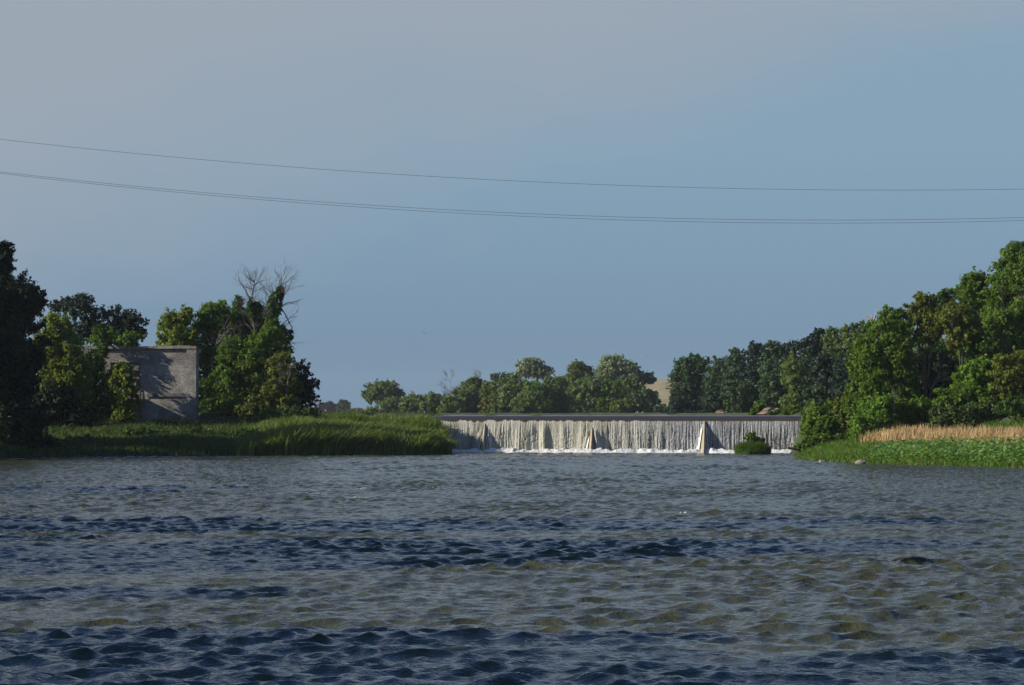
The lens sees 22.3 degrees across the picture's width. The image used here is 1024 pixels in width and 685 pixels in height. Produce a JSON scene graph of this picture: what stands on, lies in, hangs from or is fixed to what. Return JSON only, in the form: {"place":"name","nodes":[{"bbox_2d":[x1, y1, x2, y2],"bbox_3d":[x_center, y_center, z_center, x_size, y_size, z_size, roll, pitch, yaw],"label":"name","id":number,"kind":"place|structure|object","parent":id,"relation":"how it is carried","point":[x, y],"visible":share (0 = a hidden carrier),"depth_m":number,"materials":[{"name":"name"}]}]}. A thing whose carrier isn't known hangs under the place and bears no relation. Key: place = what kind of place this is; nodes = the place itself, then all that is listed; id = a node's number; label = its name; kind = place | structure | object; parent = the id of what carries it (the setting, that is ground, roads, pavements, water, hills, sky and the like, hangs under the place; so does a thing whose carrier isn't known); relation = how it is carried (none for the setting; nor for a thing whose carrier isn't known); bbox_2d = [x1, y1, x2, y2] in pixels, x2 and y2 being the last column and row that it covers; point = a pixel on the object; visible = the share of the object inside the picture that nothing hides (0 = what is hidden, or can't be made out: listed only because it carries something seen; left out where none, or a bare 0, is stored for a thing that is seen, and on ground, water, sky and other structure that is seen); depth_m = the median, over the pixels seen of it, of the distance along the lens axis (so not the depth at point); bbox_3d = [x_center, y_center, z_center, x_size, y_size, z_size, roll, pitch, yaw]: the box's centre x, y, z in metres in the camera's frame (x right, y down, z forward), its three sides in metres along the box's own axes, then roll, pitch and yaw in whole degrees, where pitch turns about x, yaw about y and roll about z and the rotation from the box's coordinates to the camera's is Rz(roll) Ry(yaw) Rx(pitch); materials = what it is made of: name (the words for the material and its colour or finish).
{"place":"outdoors","nodes":[
{"label":"outdoors","id":0,"kind":"place"},
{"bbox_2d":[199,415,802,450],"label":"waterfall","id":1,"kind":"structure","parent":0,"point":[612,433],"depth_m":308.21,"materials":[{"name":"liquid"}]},
{"bbox_2d":[0,452,1023,684],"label":"river","id":2,"kind":"structure","parent":0,"point":[530,568],"depth_m":76.08,"materials":[{"name":"liquid"}]},
{"bbox_2d":[452,425,790,452],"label":"foam","id":3,"kind":"object","parent":2,"relation":"on","point":[602,450],"visible":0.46,"depth_m":306.30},
{"bbox_2d":[731,440,774,453],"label":"grass clump","id":4,"kind":"object","parent":2,"relation":"in","point":[752,447],"visible":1,"depth_m":295.71,"materials":[{"name":"green plant"}]},
{"bbox_2d":[0,338,1023,468],"bbox_3d":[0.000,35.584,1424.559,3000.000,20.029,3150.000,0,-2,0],"label":"ground","id":5,"kind":"structure","parent":0,"point":[799,438],"depth_m":314.83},
{"bbox_2d":[0,239,53,435],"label":"tree","id":6,"kind":"object","parent":5,"relation":"on","point":[23,302],"visible":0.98,"depth_m":282.32,"materials":[{"name":"green plant"}]},
{"bbox_2d":[0,418,62,449],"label":"bush","id":7,"kind":"object","parent":5,"relation":"on","point":[25,436],"visible":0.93,"depth_m":279.98,"materials":[{"name":"green plant"}]},
{"bbox_2d":[26,380,96,426],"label":"bush","id":8,"kind":"object","parent":5,"relation":"on","point":[56,402],"visible":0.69,"depth_m":301.03,"materials":[{"name":"green plant"}]},
{"bbox_2d":[32,310,97,418],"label":"tree","id":9,"kind":"object","parent":5,"relation":"on","point":[70,366],"visible":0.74,"depth_m":302.80,"materials":[{"name":"green plant"}]},
{"bbox_2d":[47,292,109,345],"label":"oak tree","id":10,"kind":"object","parent":5,"relation":"on","point":[84,305],"visible":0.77,"depth_m":337.67,"materials":[{"name":"green plant"}]},
{"bbox_2d":[77,348,115,423],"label":"bush","id":11,"kind":"object","parent":5,"relation":"on","point":[98,401],"visible":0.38,"depth_m":309.32,"materials":[{"name":"green plant"}]},
{"bbox_2d":[82,327,145,346],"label":"bush","id":12,"kind":"object","parent":5,"relation":"on","point":[126,339],"visible":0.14,"depth_m":325.48,"materials":[{"name":"green plant"}]},
{"bbox_2d":[103,361,143,422],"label":"bush","id":13,"kind":"object","parent":5,"relation":"on","point":[123,388],"visible":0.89,"depth_m":308.45,"materials":[{"name":"green plant"}]},
{"bbox_2d":[98,304,149,344],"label":"oak tree","id":14,"kind":"object","parent":5,"relation":"on","point":[127,320],"visible":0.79,"depth_m":337.61,"materials":[{"name":"green plant"}]},
{"bbox_2d":[0,406,277,456],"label":"bank grass","id":15,"kind":"structure","parent":5,"relation":"on","point":[100,441],"depth_m":287.57,"materials":[{"name":"green plant"}]},
{"bbox_2d":[83,345,198,421],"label":"ruined building","id":16,"kind":"structure","parent":5,"relation":"on","point":[167,378],"depth_m":314.17,"materials":[{"name":"concrete"}]},
{"bbox_2d":[91,322,110,415],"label":"vine clump","id":17,"kind":"object","parent":16,"relation":"attached to","point":[102,340],"visible":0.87,"depth_m":313.24,"materials":[{"name":"green plant"}]},
{"bbox_2d":[120,426,170,436],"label":"shrub","id":18,"kind":"object","parent":5,"relation":"on","point":[137,431],"visible":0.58,"depth_m":293.13,"materials":[{"name":"green plant"}]},
{"bbox_2d":[155,303,205,390],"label":"tree","id":19,"kind":"object","parent":5,"relation":"on","point":[174,328],"visible":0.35,"depth_m":322.52,"materials":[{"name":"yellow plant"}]},
{"bbox_2d":[174,424,227,436],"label":"shrub","id":20,"kind":"object","parent":5,"relation":"on","point":[200,428],"visible":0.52,"depth_m":294.76,"materials":[{"name":"green plant"}]},
{"bbox_2d":[192,299,246,412],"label":"tree","id":21,"kind":"object","parent":5,"relation":"on","point":[205,324],"visible":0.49,"depth_m":324.51,"materials":[{"name":"green plant"}]},
{"bbox_2d":[199,363,265,412],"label":"tree","id":22,"kind":"object","parent":5,"relation":"on","point":[207,387],"visible":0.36,"depth_m":319.80,"materials":[{"name":"green plant"}]},
{"bbox_2d":[215,317,294,415],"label":"tree","id":23,"kind":"object","parent":5,"relation":"on","point":[259,350],"visible":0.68,"depth_m":318.26,"materials":[{"name":"green plant"}]},
{"bbox_2d":[224,294,287,355],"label":"tree","id":24,"kind":"object","parent":5,"relation":"on","point":[241,318],"visible":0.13,"depth_m":327.15,"materials":[{"name":"green plant"}]},
{"bbox_2d":[229,261,304,345],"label":"dead topped tree","id":25,"kind":"object","parent":5,"relation":"on","point":[255,310],"visible":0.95,"depth_m":322.09,"materials":[{"name":"green plant"}]},
{"bbox_2d":[233,349,304,421],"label":"tree","id":26,"kind":"object","parent":5,"relation":"on","point":[253,405],"visible":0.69,"depth_m":314.60,"materials":[{"name":"green plant"}]},
{"bbox_2d":[245,406,320,422],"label":"shrub","id":27,"kind":"object","parent":5,"relation":"on","point":[294,411],"visible":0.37,"depth_m":308.14,"materials":[{"name":"green plant"}]},
{"bbox_2d":[275,358,322,411],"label":"tree","id":28,"kind":"object","parent":5,"relation":"on","point":[308,395],"visible":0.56,"depth_m":317.67,"materials":[{"name":"green plant"}]},
{"bbox_2d":[314,401,336,412],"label":"tree","id":29,"kind":"object","parent":5,"relation":"on","point":[328,406],"visible":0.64,"depth_m":1556.67,"materials":[{"name":"green plant"}]},
{"bbox_2d":[231,409,460,455],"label":"reeds","id":30,"kind":"object","parent":5,"relation":"on","point":[339,433],"visible":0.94,"depth_m":289.24,"materials":[{"name":"green plant"}]},
{"bbox_2d":[360,378,405,405],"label":"tree","id":31,"kind":"object","parent":5,"relation":"on","point":[380,390],"visible":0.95,"depth_m":877.79,"materials":[{"name":"green plant"}]},
{"bbox_2d":[375,396,402,412],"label":"bush","id":32,"kind":"object","parent":5,"relation":"on","point":[389,405],"visible":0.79,"depth_m":799.17,"materials":[{"name":"green plant"}]},
{"bbox_2d":[398,389,425,412],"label":"bush","id":33,"kind":"object","parent":5,"relation":"on","point":[408,403],"visible":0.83,"depth_m":743.74,"materials":[{"name":"green plant"}]},
{"bbox_2d":[415,391,443,412],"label":"bush","id":34,"kind":"object","parent":5,"relation":"on","point":[431,403],"visible":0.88,"depth_m":738.36,"materials":[{"name":"green plant"}]},
{"bbox_2d":[436,403,456,412],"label":"bush","id":35,"kind":"object","parent":5,"relation":"on","point":[445,408],"visible":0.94,"depth_m":699.37,"materials":[{"name":"green plant"}]},
{"bbox_2d":[437,386,476,412],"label":"tree","id":36,"kind":"object","parent":5,"relation":"on","point":[462,401],"visible":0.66,"depth_m":713.89,"materials":[{"name":"green plant"}]},
{"bbox_2d":[460,376,485,412],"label":"tree","id":37,"kind":"object","parent":5,"relation":"on","point":[474,383],"visible":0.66,"depth_m":718.71,"materials":[{"name":"green plant"}]},
{"bbox_2d":[478,380,500,412],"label":"tree","id":38,"kind":"object","parent":5,"relation":"on","point":[487,389],"visible":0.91,"depth_m":710.18,"materials":[{"name":"green plant"}]},
{"bbox_2d":[488,371,526,412],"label":"tree","id":39,"kind":"object","parent":5,"relation":"on","point":[509,389],"visible":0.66,"depth_m":707.32,"materials":[{"name":"green plant"}]},
{"bbox_2d":[508,387,542,413],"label":"bush","id":40,"kind":"object","parent":5,"relation":"on","point":[525,402],"visible":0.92,"depth_m":693.45,"materials":[{"name":"green plant"}]},
{"bbox_2d":[515,357,555,379],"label":"tree","id":41,"kind":"object","parent":5,"relation":"on","point":[528,370],"visible":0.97,"depth_m":799.52,"materials":[{"name":"green plant"}]},
{"bbox_2d":[519,379,558,412],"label":"tree","id":42,"kind":"object","parent":5,"relation":"on","point":[547,404],"visible":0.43,"depth_m":703.14,"materials":[{"name":"green plant"}]},
{"bbox_2d":[542,374,569,413],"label":"tree","id":43,"kind":"object","parent":5,"relation":"on","point":[558,385],"visible":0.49,"depth_m":713.02,"materials":[{"name":"green plant"}]},
{"bbox_2d":[559,359,594,384],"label":"tree","id":44,"kind":"object","parent":5,"relation":"on","point":[580,370],"visible":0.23,"depth_m":768.46,"materials":[{"name":"green plant"}]},
{"bbox_2d":[564,372,606,412],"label":"tree","id":45,"kind":"object","parent":5,"relation":"on","point":[584,392],"visible":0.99,"depth_m":703.69,"materials":[{"name":"green plant"}]},
{"bbox_2d":[480,421,707,452],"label":"dam","id":46,"kind":"structure","parent":5,"relation":"on","point":[702,447],"depth_m":307.60,"materials":[{"name":"concrete"}]},
{"bbox_2d":[589,377,626,412],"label":"tree","id":47,"kind":"object","parent":5,"relation":"on","point":[616,389],"visible":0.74,"depth_m":702.96,"materials":[{"name":"green plant"}]},
{"bbox_2d":[593,353,641,382],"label":"tree","id":48,"kind":"object","parent":5,"relation":"on","point":[616,366],"visible":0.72,"depth_m":788.65,"materials":[{"name":"green plant"}]},
{"bbox_2d":[608,398,635,412],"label":"bush","id":49,"kind":"object","parent":5,"relation":"on","point":[624,405],"visible":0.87,"depth_m":688.26,"materials":[{"name":"green plant"}]},
{"bbox_2d":[620,374,646,412],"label":"tree","id":50,"kind":"object","parent":5,"relation":"on","point":[634,384],"visible":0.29,"depth_m":714.14,"materials":[{"name":"green plant"}]},
{"bbox_2d":[629,387,660,412],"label":"tree","id":51,"kind":"object","parent":5,"relation":"on","point":[648,399],"visible":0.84,"depth_m":688.76,"materials":[{"name":"green plant"}]},
{"bbox_2d":[637,368,656,412],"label":"tree","id":52,"kind":"object","parent":5,"relation":"on","point":[648,378],"visible":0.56,"depth_m":799.89,"materials":[{"name":"green plant"}]},
{"bbox_2d":[666,392,704,414],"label":"bush","id":53,"kind":"object","parent":5,"relation":"on","point":[678,404],"visible":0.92,"depth_m":543.95,"materials":[{"name":"green plant"}]},
{"bbox_2d":[666,352,711,412],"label":"tree","id":54,"kind":"object","parent":5,"relation":"on","point":[690,369],"visible":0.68,"depth_m":558.44,"materials":[{"name":"green plant"}]},
{"bbox_2d":[701,379,729,412],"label":"cedar tree","id":55,"kind":"object","parent":5,"relation":"on","point":[712,402],"visible":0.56,"depth_m":503.50,"materials":[{"name":"green plant"}]},
{"bbox_2d":[701,355,732,412],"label":"tree","id":56,"kind":"object","parent":5,"relation":"on","point":[712,380],"visible":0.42,"depth_m":524.26,"materials":[{"name":"green plant"}]},
{"bbox_2d":[719,346,749,410],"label":"tree","id":57,"kind":"object","parent":5,"relation":"on","point":[732,376],"visible":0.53,"depth_m":499.03,"materials":[{"name":"green plant"}]},
{"bbox_2d":[725,379,760,412],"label":"tree","id":58,"kind":"object","parent":5,"relation":"on","point":[749,394],"visible":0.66,"depth_m":468.76,"materials":[{"name":"green plant"}]},
{"bbox_2d":[739,340,763,412],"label":"tree","id":59,"kind":"object","parent":5,"relation":"on","point":[749,372],"visible":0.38,"depth_m":479.37,"materials":[{"name":"green plant"}]},
{"bbox_2d":[754,340,783,400],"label":"tree","id":60,"kind":"object","parent":5,"relation":"on","point":[773,352],"visible":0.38,"depth_m":464.12,"materials":[{"name":"green plant"}]},
{"bbox_2d":[757,407,780,413],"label":"soil bank","id":61,"kind":"structure","parent":5,"relation":"on","point":[764,410],"depth_m":366.57,"materials":[{"name":"brown soil"}]},
{"bbox_2d":[748,401,766,414],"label":"shrub","id":62,"kind":"object","parent":61,"relation":"on","point":[756,408],"visible":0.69,"depth_m":371.51,"materials":[{"name":"green plant"}]},
{"bbox_2d":[754,368,787,409],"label":"tree","id":63,"kind":"object","parent":5,"relation":"on","point":[772,389],"visible":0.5,"depth_m":439.38,"materials":[{"name":"green plant"}]},
{"bbox_2d":[771,340,799,391],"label":"tree","id":64,"kind":"object","parent":5,"relation":"on","point":[786,351],"visible":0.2,"depth_m":454.50,"materials":[{"name":"green plant"}]},
{"bbox_2d":[778,350,812,409],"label":"tree","id":65,"kind":"object","parent":5,"relation":"on","point":[788,367],"visible":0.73,"depth_m":429.06,"materials":[{"name":"green plant"}]},
{"bbox_2d":[788,433,829,452],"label":"bush","id":66,"kind":"object","parent":5,"relation":"on","point":[816,440],"visible":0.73,"depth_m":271.63,"materials":[{"name":"green plant"}]},
{"bbox_2d":[794,327,830,385],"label":"tree","id":67,"kind":"object","parent":5,"relation":"on","point":[812,347],"visible":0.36,"depth_m":449.36,"materials":[{"name":"green plant"}]},
{"bbox_2d":[798,398,838,443],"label":"bush","id":68,"kind":"object","parent":5,"relation":"on","point":[814,412],"visible":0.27,"depth_m":281.99,"materials":[{"name":"green plant"}]},
{"bbox_2d":[797,383,843,408],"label":"tree","id":69,"kind":"object","parent":5,"relation":"on","point":[820,395],"visible":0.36,"depth_m":384.36,"materials":[{"name":"green plant"}]},
{"bbox_2d":[804,348,845,396],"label":"tree","id":70,"kind":"object","parent":5,"relation":"on","point":[819,367],"visible":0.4,"depth_m":399.32,"materials":[{"name":"green plant"}]},
{"bbox_2d":[809,415,847,442],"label":"bush","id":71,"kind":"object","parent":5,"relation":"on","point":[827,425],"visible":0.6,"depth_m":275.29,"materials":[{"name":"green plant"}]},
{"bbox_2d":[819,325,843,358],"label":"tree","id":72,"kind":"object","parent":5,"relation":"on","point":[832,339],"visible":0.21,"depth_m":429.26,"materials":[{"name":"green plant"}]},
{"bbox_2d":[831,391,853,439],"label":"bush","id":73,"kind":"object","parent":5,"relation":"on","point":[842,419],"visible":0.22,"depth_m":275.35,"materials":[{"name":"green plant"}]},
{"bbox_2d":[830,348,855,397],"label":"tree","id":74,"kind":"object","parent":5,"relation":"on","point":[841,370],"visible":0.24,"depth_m":389.42,"materials":[{"name":"green plant"}]},
{"bbox_2d":[835,320,868,380],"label":"tree","id":75,"kind":"object","parent":5,"relation":"on","point":[851,332],"visible":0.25,"depth_m":414.56,"materials":[{"name":"green plant"}]},
{"bbox_2d":[848,389,902,442],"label":"bush","id":76,"kind":"object","parent":5,"relation":"on","point":[871,413],"visible":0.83,"depth_m":261.48,"materials":[{"name":"green plant"}]},
{"bbox_2d":[840,344,920,439],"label":"tree","id":77,"kind":"object","parent":5,"relation":"on","point":[852,388],"visible":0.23,"depth_m":270.60,"materials":[{"name":"green plant"}]},
{"bbox_2d":[850,303,923,436],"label":"tree","id":78,"kind":"object","parent":5,"relation":"on","point":[889,356],"visible":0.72,"depth_m":267.22,"materials":[{"name":"green plant"}]},
{"bbox_2d":[870,394,933,431],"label":"bush","id":79,"kind":"object","parent":5,"relation":"on","point":[915,411],"visible":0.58,"depth_m":263.30,"materials":[{"name":"green plant"}]},
{"bbox_2d":[793,417,1023,467],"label":"bank grass","id":80,"kind":"structure","parent":5,"relation":"on","point":[843,450],"depth_m":246.42,"materials":[{"name":"green plant"}]},
{"bbox_2d":[902,291,952,416],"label":"tree","id":81,"kind":"object","parent":5,"relation":"on","point":[925,306],"visible":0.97,"depth_m":267.55,"materials":[{"name":"green plant"}]},
{"bbox_2d":[909,346,963,415],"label":"tree","id":82,"kind":"object","parent":5,"relation":"on","point":[936,366],"visible":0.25,"depth_m":279.29,"materials":[{"name":"green plant"}]},
{"bbox_2d":[914,339,965,387],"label":"tree","id":83,"kind":"object","parent":5,"relation":"on","point":[940,346],"visible":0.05,"depth_m":285.17,"materials":[{"name":"green plant"}]},
{"bbox_2d":[858,422,1023,445],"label":"dry reeds","id":84,"kind":"object","parent":5,"relation":"on","point":[906,433],"visible":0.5,"depth_m":244.98,"materials":[{"name":"beige plant"}]},
{"bbox_2d":[864,435,1023,461],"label":"broadleaf plants","id":85,"kind":"object","parent":5,"relation":"on","point":[938,447],"visible":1,"depth_m":232.65,"materials":[{"name":"green plant"}]},
{"bbox_2d":[936,287,962,307],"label":"tree","id":86,"kind":"object","parent":5,"relation":"on","point":[944,296],"visible":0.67,"depth_m":304.56,"materials":[{"name":"green plant"}]},
{"bbox_2d":[934,299,986,381],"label":"tree","id":87,"kind":"object","parent":5,"relation":"on","point":[962,330],"visible":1,"depth_m":265.48,"materials":[{"name":"green plant"}]},
{"bbox_2d":[931,382,998,423],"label":"bush","id":88,"kind":"object","parent":5,"relation":"on","point":[964,394],"visible":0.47,"depth_m":257.35,"materials":[{"name":"green plant"}]},
{"bbox_2d":[925,395,1007,430],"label":"bush","id":89,"kind":"object","parent":5,"relation":"on","point":[943,417],"visible":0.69,"depth_m":253.23,"materials":[{"name":"green plant"}]},
{"bbox_2d":[952,266,993,362],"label":"tree","id":90,"kind":"object","parent":5,"relation":"on","point":[972,284],"visible":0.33,"depth_m":283.55,"materials":[{"name":"green plant"}]},
{"bbox_2d":[948,353,1006,394],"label":"bush","id":91,"kind":"object","parent":5,"relation":"on","point":[977,373],"visible":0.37,"depth_m":260.41,"materials":[{"name":"green plant"}]},
{"bbox_2d":[964,332,1007,390],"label":"tree","id":92,"kind":"object","parent":5,"relation":"on","point":[978,346],"visible":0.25,"depth_m":265.22,"materials":[{"name":"green plant"}]},
{"bbox_2d":[979,240,1023,340],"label":"tree","id":93,"kind":"object","parent":5,"relation":"on","point":[1011,275],"visible":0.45,"depth_m":281.45,"materials":[{"name":"green plant"}]},
{"bbox_2d":[981,293,1023,349],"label":"tree","id":94,"kind":"object","parent":5,"relation":"on","point":[999,321],"visible":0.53,"depth_m":269.34,"materials":[{"name":"green plant"}]},
{"bbox_2d":[982,339,1023,365],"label":"tree","id":95,"kind":"object","parent":5,"relation":"on","point":[1010,349],"visible":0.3,"depth_m":265.62,"materials":[{"name":"green plant"}]},
{"bbox_2d":[988,350,1023,402],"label":"tree","id":96,"kind":"object","parent":5,"relation":"on","point":[1008,376],"visible":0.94,"depth_m":257.22,"materials":[{"name":"green plant"}]},
{"bbox_2d":[998,394,1023,423],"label":"bush","id":97,"kind":"object","parent":5,"relation":"on","point":[1013,407],"visible":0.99,"depth_m":247.62,"materials":[{"name":"green plant"}]},
{"bbox_2d":[0,0,1023,412],"label":"sky","id":98,"kind":"structure","parent":0,"point":[893,112],"materials":[{"name":"blue"}]},
{"bbox_2d":[451,415,795,415],"bbox_3d":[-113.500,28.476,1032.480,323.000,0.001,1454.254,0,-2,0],"label":"reservoir water","id":99,"kind":"structure","parent":0,"point":[631,415],"depth_m":316.01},
{"bbox_2d":[635,378,747,412],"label":"hill","id":100,"kind":"structure","parent":0,"point":[660,386],"depth_m":967.94,"materials":[{"name":"soil"}]},
{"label":"utility pole","id":101,"kind":"object","parent":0,"visible":0},
{"bbox_2d":[1,139,1008,189],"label":"power line","id":102,"kind":"object","parent":101,"relation":"attached to","point":[471,178],"visible":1,"depth_m":232.48,"materials":[{"name":"metal"}]},
{"bbox_2d":[5,172,1023,219],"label":"power line","id":103,"kind":"object","parent":101,"relation":"hanging from","point":[483,211],"visible":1,"depth_m":231.60,"materials":[{"name":"metal"}]},
{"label":"utility pole","id":104,"kind":"object","parent":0,"visible":0},
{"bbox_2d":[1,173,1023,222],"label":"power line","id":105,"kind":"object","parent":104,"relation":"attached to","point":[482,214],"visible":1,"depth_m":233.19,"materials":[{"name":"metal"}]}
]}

